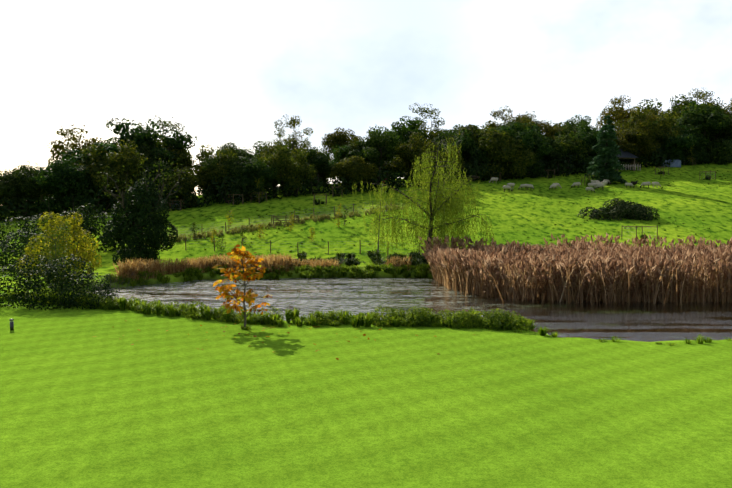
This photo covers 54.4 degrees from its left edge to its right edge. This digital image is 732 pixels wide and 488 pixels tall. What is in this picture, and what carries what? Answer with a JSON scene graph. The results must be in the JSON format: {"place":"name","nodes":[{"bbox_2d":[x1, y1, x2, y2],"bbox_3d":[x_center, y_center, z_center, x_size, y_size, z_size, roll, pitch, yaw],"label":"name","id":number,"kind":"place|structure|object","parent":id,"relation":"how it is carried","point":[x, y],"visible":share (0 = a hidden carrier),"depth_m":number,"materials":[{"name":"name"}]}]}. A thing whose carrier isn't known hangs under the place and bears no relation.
{"place":"outdoors","nodes":[
{"label":"outdoors","id":0,"kind":"place"},
{"bbox_2d":[0,162,731,487],"bbox_3d":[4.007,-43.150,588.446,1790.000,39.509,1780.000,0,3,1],"label":"terrain","id":1,"kind":"structure","parent":0,"point":[110,406],"depth_m":19.46,"materials":[{"name":"green plant"}]},
{"bbox_2d":[9,319,13,330],"bbox_3d":[-14.216,3.282,28.563,0.170,0.560,0.170,0,3,1],"label":"bollard light","id":2,"kind":"object","parent":1,"relation":"on","point":[11,324],"visible":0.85,"depth_m":28.50,"materials":[{"name":"black metal"}]},
{"bbox_2d":[0,165,44,218],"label":"tree","id":3,"kind":"object","parent":1,"relation":"on","point":[15,183],"visible":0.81,"depth_m":82.41,"materials":[{"name":"green plant"}]},
{"bbox_2d":[0,229,61,271],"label":"dark round bush","id":4,"kind":"object","parent":1,"relation":"on","point":[13,251],"visible":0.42,"depth_m":54.58,"materials":[{"name":"green plant"}]},
{"bbox_2d":[8,161,54,201],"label":"tree","id":5,"kind":"object","parent":1,"relation":"on","point":[40,168],"visible":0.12,"depth_m":96.73,"materials":[{"name":"green plant"}]},
{"bbox_2d":[24,220,77,297],"bbox_3d":[-16.878,1.120,38.592,3.260,4.816,3.714,0,3,1],"label":"shrub","id":6,"kind":"object","parent":1,"relation":"on","point":[55,248],"visible":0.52,"depth_m":38.07,"materials":[{"name":"yellow plant"}]},
{"bbox_2d":[15,202,101,283],"bbox_3d":[-19.991,-0.115,46.246,5.592,6.054,3.023,0,3,1],"label":"yellow shrub","id":7,"kind":"object","parent":1,"relation":"on","point":[80,251],"visible":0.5,"depth_m":45.94,"materials":[{"name":"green plant"}]},
{"bbox_2d":[0,254,118,309],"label":"bush","id":8,"kind":"object","parent":1,"relation":"on","point":[37,287],"visible":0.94,"depth_m":34.91,"materials":[{"name":"green plant"}]},
{"bbox_2d":[30,159,99,214],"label":"tree","id":9,"kind":"object","parent":1,"relation":"on","point":[60,181],"visible":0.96,"depth_m":82.91,"materials":[{"name":"green plant"}]},
{"bbox_2d":[0,203,133,252],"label":"bush","id":10,"kind":"object","parent":1,"relation":"on","point":[92,229],"visible":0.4,"depth_m":65.61,"materials":[{"name":"green plant"}]},
{"bbox_2d":[47,123,119,165],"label":"tall wood tree","id":11,"kind":"object","parent":1,"relation":"on","point":[57,148],"visible":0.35,"depth_m":93.70,"materials":[{"name":"green plant"}]},
{"bbox_2d":[59,142,120,207],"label":"tree","id":12,"kind":"object","parent":1,"relation":"on","point":[75,157],"visible":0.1,"depth_m":87.93,"materials":[{"name":"green plant"}]},
{"bbox_2d":[91,144,126,206],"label":"tree","id":13,"kind":"object","parent":1,"relation":"on","point":[112,149],"visible":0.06,"depth_m":88.79,"materials":[{"name":"green plant"}]},
{"bbox_2d":[72,139,147,205],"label":"tree","id":14,"kind":"object","parent":1,"relation":"on","point":[129,159],"visible":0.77,"depth_m":85.59,"materials":[{"name":"green plant"}]},
{"bbox_2d":[94,267,148,289],"bbox_3d":[-16.094,2.736,47.153,3.061,2.992,3.308,2,4,40],"label":"bare shrub","id":15,"kind":"object","parent":1,"relation":"on","point":[119,282],"visible":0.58,"depth_m":46.66,"materials":[{"name":"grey plant"}]},
{"bbox_2d":[98,153,187,266],"bbox_3d":[-18.885,-2.708,60.190,6.957,9.908,7.101,0,3,-7],"label":"ivy tree","id":16,"kind":"object","parent":1,"relation":"on","point":[147,218],"visible":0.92,"depth_m":58.33,"materials":[{"name":"green plant"}]},
{"bbox_2d":[128,161,173,203],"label":"tree","id":17,"kind":"object","parent":1,"relation":"on","point":[152,167],"visible":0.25,"depth_m":87.46,"materials":[{"name":"green plant"}]},
{"bbox_2d":[106,117,197,165],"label":"tree","id":18,"kind":"object","parent":1,"relation":"on","point":[139,135],"visible":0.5,"depth_m":94.75,"materials":[{"name":"green plant"}]},
{"bbox_2d":[135,144,176,171],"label":"tree","id":19,"kind":"object","parent":1,"relation":"on","point":[146,151],"visible":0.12,"depth_m":91.90,"materials":[{"name":"green plant"}]},
{"bbox_2d":[147,115,194,168],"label":"tall wood tree","id":20,"kind":"object","parent":1,"relation":"on","point":[171,125],"visible":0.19,"depth_m":99.96,"materials":[{"name":"green plant"}]},
{"bbox_2d":[152,140,195,173],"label":"tree","id":21,"kind":"object","parent":1,"relation":"on","point":[181,157],"visible":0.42,"depth_m":96.65,"materials":[{"name":"green plant"}]},
{"bbox_2d":[156,167,200,206],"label":"tree","id":22,"kind":"object","parent":1,"relation":"on","point":[188,183],"visible":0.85,"depth_m":86.50,"materials":[{"name":"green plant"}]},
{"bbox_2d":[190,221,197,236],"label":"field sapling","id":23,"kind":"object","parent":1,"relation":"on","point":[193,223],"visible":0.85,"depth_m":71.75,"materials":[{"name":"green plant"}]},
{"bbox_2d":[111,253,294,281],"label":"dry reeds","id":24,"kind":"object","parent":1,"relation":"on","point":[130,267],"visible":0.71,"depth_m":53.54,"materials":[{"name":"brown plant"}]},
{"bbox_2d":[208,227,218,242],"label":"field sapling","id":25,"kind":"object","parent":1,"relation":"on","point":[213,238],"visible":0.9,"depth_m":69.80,"materials":[{"name":"green plant"}]},
{"bbox_2d":[191,144,238,195],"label":"tree","id":26,"kind":"object","parent":1,"relation":"on","point":[201,173],"visible":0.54,"depth_m":91.37,"materials":[{"name":"green plant"}]},
{"bbox_2d":[217,232,226,250],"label":"field sapling","id":27,"kind":"object","parent":1,"relation":"on","point":[219,236],"visible":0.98,"depth_m":66.64,"materials":[{"name":"green plant"}]},
{"bbox_2d":[201,149,244,198],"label":"tree","id":28,"kind":"object","parent":1,"relation":"on","point":[233,164],"visible":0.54,"depth_m":90.25,"materials":[{"name":"green plant"}]},
{"bbox_2d":[225,211,233,231],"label":"field sapling","id":29,"kind":"object","parent":1,"relation":"on","point":[228,219],"visible":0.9,"depth_m":74.10,"materials":[{"name":"green plant"}]},
{"bbox_2d":[214,142,256,161],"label":"tree","id":30,"kind":"object","parent":1,"relation":"on","point":[239,150],"visible":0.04,"depth_m":96.06,"materials":[{"name":"green plant"}]},
{"bbox_2d":[228,194,242,205],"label":"tree guard","id":31,"kind":"object","parent":1,"relation":"on","point":[233,198],"visible":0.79,"depth_m":88.36,"materials":[{"name":"brown wood"}]},
{"bbox_2d":[229,151,248,196],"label":"tree","id":32,"kind":"object","parent":1,"relation":"on","point":[243,155],"visible":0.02,"depth_m":94.30,"materials":[{"name":"green plant"}]},
{"bbox_2d":[212,244,272,326],"bbox_3d":[-4.962,1.801,28.882,2.148,3.646,2.441,1,3,19],"label":"autumn tree","id":33,"kind":"object","parent":1,"relation":"on","point":[237,256],"visible":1,"depth_m":28.62,"materials":[{"name":"orange plant"}]},
{"bbox_2d":[240,228,247,243],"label":"field sapling","id":34,"kind":"object","parent":1,"relation":"on","point":[244,237],"visible":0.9,"depth_m":69.28,"materials":[{"name":"green plant"}]},
{"bbox_2d":[224,156,278,199],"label":"tree","id":35,"kind":"object","parent":1,"relation":"on","point":[254,167],"visible":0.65,"depth_m":90.14,"materials":[{"name":"green plant"}]},
{"bbox_2d":[253,178,265,201],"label":"tree","id":36,"kind":"object","parent":1,"relation":"on","point":[260,191],"visible":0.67,"depth_m":89.89,"materials":[{"name":"grey plant"}]},
{"bbox_2d":[256,223,265,237],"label":"field sapling","id":37,"kind":"object","parent":1,"relation":"on","point":[260,227],"visible":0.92,"depth_m":71.82,"materials":[{"name":"green plant"}]},
{"bbox_2d":[257,175,265,198],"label":"field sapling","id":38,"kind":"object","parent":1,"relation":"on","point":[262,188],"visible":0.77,"depth_m":89.77,"materials":[{"name":"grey plant"}]},
{"bbox_2d":[3,287,522,327],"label":"border shrubs","id":39,"kind":"object","parent":1,"relation":"on","point":[335,316],"depth_m":30.62,"materials":[{"name":"green plant"}]},
{"bbox_2d":[252,141,274,161],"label":"tree","id":40,"kind":"object","parent":1,"relation":"on","point":[258,150],"visible":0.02,"depth_m":110.80,"materials":[{"name":"green plant"}]},
{"bbox_2d":[99,263,431,288],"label":"bank vegetation","id":41,"kind":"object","parent":1,"relation":"on","point":[371,271],"depth_m":54.91,"materials":[{"name":"green plant"}]},
{"bbox_2d":[93,320,439,359],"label":"fallen leaves","id":42,"kind":"object","parent":1,"relation":"on","point":[269,336],"visible":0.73,"depth_m":27.36,"materials":[{"name":"orange plant"}]},
{"bbox_2d":[144,204,403,244],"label":"rough grass strip","id":43,"kind":"object","parent":1,"relation":"on","point":[319,218],"visible":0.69,"depth_m":76.29,"materials":[{"name":"green plant"}]},
{"bbox_2d":[0,290,549,335],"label":"border grass","id":44,"kind":"structure","parent":1,"relation":"on","point":[359,320],"depth_m":30.38,"materials":[{"name":"green plant"}]},
{"bbox_2d":[177,201,391,235],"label":"diagonal fence","id":45,"kind":"object","parent":1,"relation":"on","point":[278,215],"visible":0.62,"depth_m":77.64,"materials":[{"name":"brown wood"}]},
{"bbox_2d":[273,215,298,225],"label":"field gate","id":46,"kind":"structure","parent":1,"relation":"on","point":[283,220],"depth_m":77.00,"materials":[{"name":"brown wood"}]},
{"bbox_2d":[258,142,317,195],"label":"tree","id":47,"kind":"object","parent":1,"relation":"on","point":[291,168],"visible":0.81,"depth_m":92.56,"materials":[{"name":"green plant"}]},
{"bbox_2d":[258,114,322,160],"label":"tall wood tree","id":48,"kind":"object","parent":1,"relation":"on","point":[292,121],"visible":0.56,"depth_m":105.53,"materials":[{"name":"green plant"}]},
{"bbox_2d":[286,214,294,230],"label":"field sapling","id":49,"kind":"object","parent":1,"relation":"on","point":[291,219],"visible":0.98,"depth_m":74.24,"materials":[{"name":"green plant"}]},
{"bbox_2d":[274,140,307,166],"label":"tree","id":50,"kind":"object","parent":1,"relation":"on","point":[289,150],"visible":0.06,"depth_m":104.97,"materials":[{"name":"green plant"}]},
{"bbox_2d":[307,227,315,241],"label":"field sapling","id":51,"kind":"object","parent":1,"relation":"on","point":[313,232],"visible":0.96,"depth_m":69.77,"materials":[{"name":"green plant"}]},
{"bbox_2d":[299,147,334,189],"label":"tree","id":52,"kind":"object","parent":1,"relation":"on","point":[320,160],"visible":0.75,"depth_m":97.00,"materials":[{"name":"green plant"}]},
{"bbox_2d":[209,250,429,267],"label":"bushes","id":53,"kind":"object","parent":1,"relation":"on","point":[376,259],"visible":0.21,"depth_m":59.12,"materials":[{"name":"green plant"}]},
{"bbox_2d":[306,166,332,185],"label":"tree","id":54,"kind":"object","parent":1,"relation":"on","point":[325,175],"visible":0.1,"depth_m":104.97,"materials":[{"name":"green plant"}]},
{"bbox_2d":[328,145,345,182],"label":"tree","id":55,"kind":"object","parent":1,"relation":"on","point":[335,159],"visible":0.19,"depth_m":103.28,"materials":[{"name":"green plant"}]},
{"bbox_2d":[334,205,341,227],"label":"field sapling","id":56,"kind":"object","parent":1,"relation":"on","point":[338,216],"visible":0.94,"depth_m":75.56,"materials":[{"name":"green plant"}]},
{"bbox_2d":[318,127,362,156],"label":"tall wood tree","id":57,"kind":"object","parent":1,"relation":"on","point":[337,137],"visible":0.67,"depth_m":111.32,"materials":[{"name":"green plant"}]},
{"bbox_2d":[341,206,349,225],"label":"field sapling","id":58,"kind":"object","parent":1,"relation":"on","point":[345,212],"visible":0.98,"depth_m":76.22,"materials":[{"name":"green plant"}]},
{"bbox_2d":[290,256,412,270],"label":"dry reeds","id":59,"kind":"object","parent":1,"relation":"on","point":[328,263],"visible":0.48,"depth_m":56.31,"materials":[{"name":"beige plant"}]},
{"bbox_2d":[330,155,379,192],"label":"tree","id":60,"kind":"object","parent":1,"relation":"on","point":[356,167],"visible":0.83,"depth_m":96.15,"materials":[{"name":"green plant"}]},
{"bbox_2d":[335,139,383,170],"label":"tree","id":61,"kind":"object","parent":1,"relation":"on","point":[354,145],"visible":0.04,"depth_m":101.73,"materials":[{"name":"green plant"}]},
{"bbox_2d":[336,141,384,184],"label":"tree","id":62,"kind":"object","parent":1,"relation":"on","point":[352,152],"visible":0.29,"depth_m":100.89,"materials":[{"name":"green plant"}]},
{"bbox_2d":[0,143,731,221],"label":"wood edge shrubs","id":63,"kind":"object","parent":1,"relation":"on","point":[273,193],"visible":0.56,"depth_m":94.47,"materials":[{"name":"green plant"}]},
{"bbox_2d":[3,165,731,261],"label":"pasture tussocks","id":64,"kind":"object","parent":1,"relation":"on","point":[481,199],"visible":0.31,"depth_m":80.69,"materials":[{"name":"green plant"}]},
{"bbox_2d":[358,124,397,183],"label":"tree","id":65,"kind":"object","parent":1,"relation":"on","point":[380,143],"visible":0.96,"depth_m":99.81,"materials":[{"name":"green plant"}]},
{"bbox_2d":[368,181,389,250],"bbox_3d":[1.203,-2.298,64.996,2.434,7.038,2.176,0,3,1],"label":"slim tree","id":66,"kind":"object","parent":1,"relation":"on","point":[378,224],"visible":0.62,"depth_m":64.89,"materials":[{"name":"green plant"}]},
{"bbox_2d":[390,116,426,174],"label":"tree","id":67,"kind":"object","parent":1,"relation":"on","point":[403,132],"visible":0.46,"depth_m":116.50,"materials":[{"name":"green plant"}]},
{"bbox_2d":[384,132,441,181],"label":"tree","id":68,"kind":"object","parent":1,"relation":"on","point":[406,154],"visible":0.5,"depth_m":100.45,"materials":[{"name":"green plant"}]},
{"bbox_2d":[396,103,444,141],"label":"tall wood tree","id":69,"kind":"object","parent":1,"relation":"on","point":[433,134],"visible":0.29,"depth_m":121.63,"materials":[{"name":"green plant"}]},
{"bbox_2d":[352,138,496,263],"bbox_3d":[5.769,-3.276,59.224,9.908,11.261,10.216,2,4,39],"label":"willow tree","id":70,"kind":"object","parent":1,"relation":"on","point":[440,200],"visible":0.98,"depth_m":58.32,"materials":[{"name":"green plant"}]},
{"bbox_2d":[171,162,711,241],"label":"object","id":71,"kind":"object","parent":1,"relation":"on","point":[316,202],"visible":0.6,"depth_m":90.02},
{"bbox_2d":[430,129,455,149],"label":"tree","id":72,"kind":"object","parent":1,"relation":"on","point":[440,137],"visible":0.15,"depth_m":113.78,"materials":[{"name":"green plant"}]},
{"bbox_2d":[426,141,464,179],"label":"tree","id":73,"kind":"object","parent":1,"relation":"on","point":[458,161],"visible":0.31,"depth_m":102.58,"materials":[{"name":"green plant"}]},
{"bbox_2d":[372,306,530,331],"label":"bank plants","id":74,"kind":"object","parent":1,"relation":"on","point":[457,324],"visible":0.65,"depth_m":29.13,"materials":[{"name":"green plant"}]},
{"bbox_2d":[446,124,462,133],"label":"tree","id":75,"kind":"object","parent":1,"relation":"on","point":[455,127],"depth_m":127.14,"materials":[{"name":"green plant"}]},
{"bbox_2d":[185,236,727,255],"bbox_3d":[8.963,0.463,63.814,52.110,2.058,2.020,0,3,5],"label":"fence","id":76,"kind":"object","parent":1,"relation":"on","point":[316,247],"visible":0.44,"depth_m":64.68,"materials":[{"name":"brown wood"}]},
{"bbox_2d":[437,129,492,179],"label":"tree","id":77,"kind":"object","parent":1,"relation":"on","point":[468,148],"visible":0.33,"depth_m":105.68,"materials":[{"name":"green plant"}]},
{"bbox_2d":[439,124,490,176],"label":"tree","id":78,"kind":"object","parent":1,"relation":"on","point":[474,130],"visible":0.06,"depth_m":108.33,"materials":[{"name":"green plant"}]},
{"bbox_2d":[473,125,536,179],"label":"tree","id":79,"kind":"object","parent":1,"relation":"on","point":[499,149],"visible":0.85,"depth_m":104.00,"materials":[{"name":"green plant"}]},
{"bbox_2d":[484,105,535,129],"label":"tall wood tree","id":80,"kind":"object","parent":1,"relation":"on","point":[506,118],"visible":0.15,"depth_m":123.38,"materials":[{"name":"green plant"}]},
{"bbox_2d":[495,117,543,138],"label":"tree","id":81,"kind":"object","parent":1,"relation":"on","point":[538,129],"depth_m":122.06,"materials":[{"name":"green plant"}]},
{"bbox_2d":[491,121,553,177],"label":"tree","id":82,"kind":"object","parent":1,"relation":"on","point":[529,138],"visible":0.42,"depth_m":107.53,"materials":[{"name":"green plant"}]},
{"bbox_2d":[516,111,566,139],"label":"tall wood tree","id":83,"kind":"object","parent":1,"relation":"on","point":[548,129],"visible":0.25,"depth_m":130.42,"materials":[{"name":"green plant"}]},
{"bbox_2d":[536,134,562,174],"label":"tree","id":84,"kind":"object","parent":1,"relation":"on","point":[552,155],"visible":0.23,"depth_m":111.98,"materials":[{"name":"green plant"}]},
{"bbox_2d":[557,121,586,137],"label":"tree","id":85,"kind":"object","parent":1,"relation":"on","point":[567,129],"visible":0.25,"depth_m":134.26,"materials":[{"name":"green plant"}]},
{"bbox_2d":[553,131,591,168],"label":"tree","id":86,"kind":"object","parent":1,"relation":"on","point":[567,146],"visible":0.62,"depth_m":113.86,"materials":[{"name":"green plant"}]},
{"bbox_2d":[418,233,731,306],"bbox_3d":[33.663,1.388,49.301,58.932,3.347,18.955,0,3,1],"label":"reed bed","id":87,"kind":"object","parent":1,"relation":"on","point":[606,252],"visible":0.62,"depth_m":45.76,"materials":[{"name":"brown plant"}]},
{"bbox_2d":[559,114,591,128],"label":"tree","id":88,"kind":"object","parent":1,"relation":"on","point":[572,123],"visible":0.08,"depth_m":144.28,"materials":[{"name":"green plant"}]},
{"bbox_2d":[572,130,615,171],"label":"tree","id":89,"kind":"object","parent":1,"relation":"on","point":[590,139],"visible":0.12,"depth_m":114.32,"materials":[{"name":"green plant"}]},
{"bbox_2d":[573,120,617,136],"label":"tree","id":90,"kind":"object","parent":1,"relation":"on","point":[585,128],"visible":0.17,"depth_m":122.30,"materials":[{"name":"green plant"}]},
{"bbox_2d":[584,115,627,182],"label":"conifer tree","id":91,"kind":"object","parent":1,"relation":"on","point":[604,169],"visible":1,"depth_m":103.00,"materials":[{"name":"green plant"}]},
{"bbox_2d":[577,198,659,220],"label":"bramble mound","id":92,"kind":"object","parent":1,"relation":"on","point":[620,209],"visible":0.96,"depth_m":79.38,"materials":[{"name":"green plant"}]},
{"bbox_2d":[614,148,640,170],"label":"garden hut","id":93,"kind":"object","parent":1,"relation":"on","point":[627,155],"visible":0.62,"depth_m":116.42,"materials":[{"name":"brown wood"}]},
{"bbox_2d":[526,325,731,345],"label":"margin grass","id":94,"kind":"structure","parent":1,"relation":"on","point":[698,338],"depth_m":25.94,"materials":[{"name":"green plant"}]},
{"bbox_2d":[595,94,664,137],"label":"tall wood tree","id":95,"kind":"object","parent":1,"relation":"on","point":[618,113],"visible":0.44,"depth_m":131.48,"materials":[{"name":"green plant"}]},
{"bbox_2d":[615,120,657,164],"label":"tree","id":96,"kind":"object","parent":1,"relation":"on","point":[631,141],"visible":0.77,"depth_m":117.90,"materials":[{"name":"green plant"}]},
{"bbox_2d":[621,226,657,241],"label":"tree guard","id":97,"kind":"object","parent":1,"relation":"on","point":[642,230],"visible":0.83,"depth_m":69.11,"materials":[{"name":"brown wood"}]},
{"bbox_2d":[614,106,686,158],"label":"tree","id":98,"kind":"object","parent":1,"relation":"on","point":[656,130],"visible":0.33,"depth_m":123.37,"materials":[{"name":"green plant"}]},
{"bbox_2d":[636,94,695,120],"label":"tree","id":99,"kind":"object","parent":1,"relation":"on","point":[676,107],"visible":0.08,"depth_m":146.07,"materials":[{"name":"green plant"}]},
{"bbox_2d":[661,160,680,166],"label":"tarp stack","id":100,"kind":"object","parent":1,"relation":"on","point":[676,163],"visible":0.4,"depth_m":121.06,"materials":[{"name":"blue plastic"}]},
{"bbox_2d":[652,124,697,166],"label":"tree","id":101,"kind":"object","parent":1,"relation":"on","point":[674,146],"visible":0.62,"depth_m":120.50,"materials":[{"name":"green plant"}]},
{"bbox_2d":[675,124,708,162],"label":"tree","id":102,"kind":"object","parent":1,"relation":"on","point":[699,144],"visible":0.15,"depth_m":124.47,"materials":[{"name":"green plant"}]},
{"bbox_2d":[675,88,714,118],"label":"tall wood tree","id":103,"kind":"object","parent":1,"relation":"on","point":[704,96],"visible":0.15,"depth_m":142.97,"materials":[{"name":"green plant"}]},
{"bbox_2d":[674,103,731,164],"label":"tree","id":104,"kind":"object","parent":1,"relation":"on","point":[702,117],"visible":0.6,"depth_m":126.86,"materials":[{"name":"green plant"}]},
{"bbox_2d":[682,97,723,110],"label":"tree","id":105,"kind":"object","parent":1,"relation":"on","point":[691,98],"visible":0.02,"depth_m":153.08,"materials":[{"name":"green plant"}]},
{"bbox_2d":[689,109,731,142],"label":"tree","id":106,"kind":"object","parent":1,"relation":"on","point":[727,132],"visible":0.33,"depth_m":130.12,"materials":[{"name":"green plant"}]},
{"bbox_2d":[718,98,731,119],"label":"tall wood tree","id":107,"kind":"object","parent":1,"relation":"on","point":[728,108],"visible":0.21,"depth_m":143.35,"materials":[{"name":"green plant"}]},
{"bbox_2d":[0,0,731,194],"label":"sky","id":108,"kind":"structure","parent":0,"point":[225,70],"materials":[{"name":"white"}]},
{"bbox_2d":[80,278,731,341],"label":"pond water","id":109,"kind":"structure","parent":0,"point":[650,322],"depth_m":39.88,"materials":[{"name":"black liquid"}]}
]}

